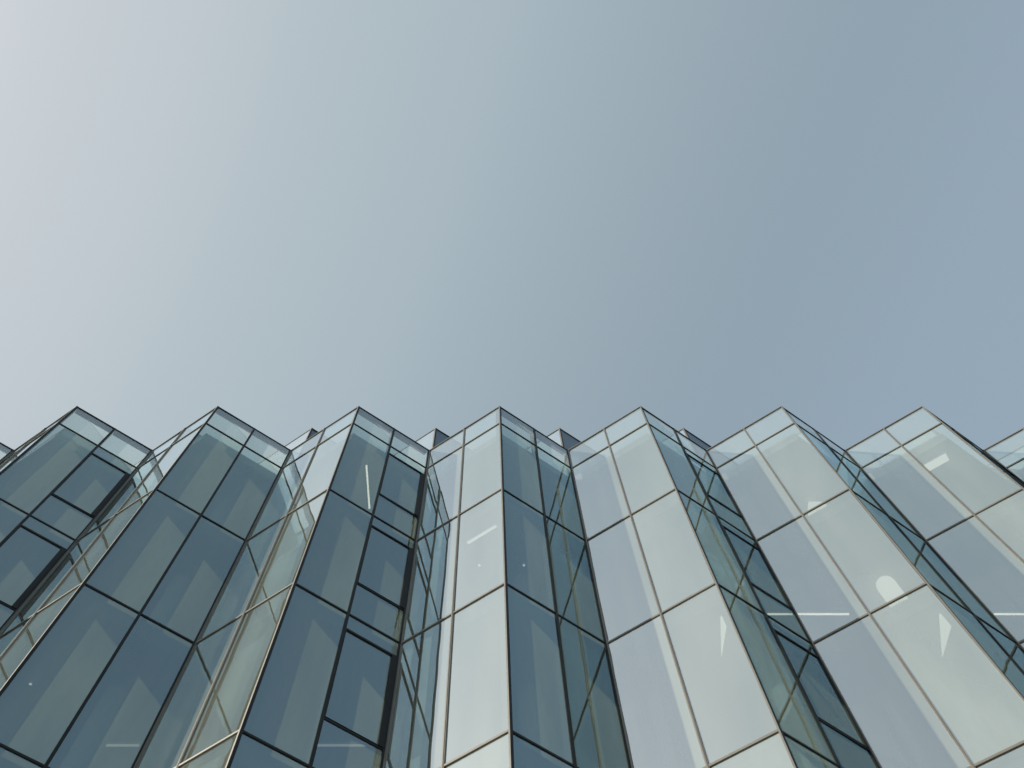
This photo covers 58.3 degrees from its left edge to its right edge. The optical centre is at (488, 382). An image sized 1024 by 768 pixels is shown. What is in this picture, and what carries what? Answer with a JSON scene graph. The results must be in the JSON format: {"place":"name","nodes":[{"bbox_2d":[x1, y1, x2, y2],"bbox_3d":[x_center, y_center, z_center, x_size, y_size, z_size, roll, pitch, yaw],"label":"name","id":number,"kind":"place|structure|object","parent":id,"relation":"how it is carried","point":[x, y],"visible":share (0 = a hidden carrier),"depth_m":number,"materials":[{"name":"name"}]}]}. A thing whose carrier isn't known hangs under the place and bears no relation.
{"place":"outdoors","nodes":[
{"label":"outdoors","id":0,"kind":"place"},
{"bbox_2d":[0,406,1023,767],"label":"glass building","id":1,"kind":"structure","parent":0,"point":[188,596],"depth_m":18.47,"materials":[{"name":"blue glass"}]},
{"bbox_2d":[105,742,140,746],"bbox_3d":[-7.375,7.135,18.099,1.045,0.080,0.065,0,-70,0],"label":"ceiling light","id":2,"kind":"object","parent":1,"relation":"attached to","point":[123,744],"visible":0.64,"depth_m":18.07,"materials":[{"name":"white paint"}]},
{"bbox_2d":[341,742,365,746],"bbox_3d":[-2.910,7.135,18.099,1.057,0.080,0.065,0,-70,0],"label":"ceiling light","id":3,"kind":"object","parent":1,"relation":"attached to","point":[350,744],"depth_m":18.07,"materials":[{"name":"white paint"}]},
{"bbox_2d":[365,464,370,508],"bbox_3d":[-3.276,2.848,25.045,0.065,0.080,1.346,-1,-70,0],"label":"ceiling light","id":4,"kind":"object","parent":1,"relation":"attached to","point":[368,487],"visible":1,"depth_m":25.01,"materials":[{"name":"white paint"}]},
{"bbox_2d":[766,611,849,614],"bbox_3d":[7.569,5.474,21.745,1.968,0.080,0.065,0,-70,0],"label":"ceiling light","id":5,"kind":"object","parent":1,"relation":"attached to","point":[818,612],"visible":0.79,"depth_m":21.73,"materials":[{"name":"white paint"}]},
{"bbox_2d":[939,613,950,652],"bbox_3d":[8.260,4.589,16.767,0.472,1.055,0.012,-32,-73,11],"label":"hanging panel","id":6,"kind":"object","parent":1,"relation":"hanging from","point":[945,627],"visible":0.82,"depth_m":16.77,"materials":[{"name":"white"}]},
{"bbox_2d":[992,611,1017,614],"bbox_3d":[12.958,5.474,21.745,2.029,0.080,0.065,0,-70,0],"label":"ceiling light","id":7,"kind":"object","parent":1,"relation":"attached to","point":[1002,612],"visible":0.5,"depth_m":21.73,"materials":[{"name":"white paint"}]},
{"bbox_2d":[0,0,1023,465],"label":"sky","id":8,"kind":"structure","parent":0,"point":[288,218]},
{"bbox_2d":[876,576,907,604],"bbox_3d":[7.995,4.195,18.122,0.388,1.035,0.388,0,-70,0],"label":"ceiling light","id":9,"kind":"object","parent":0,"point":[888,588],"visible":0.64,"depth_m":18.11,"materials":[{"name":"white paint"}]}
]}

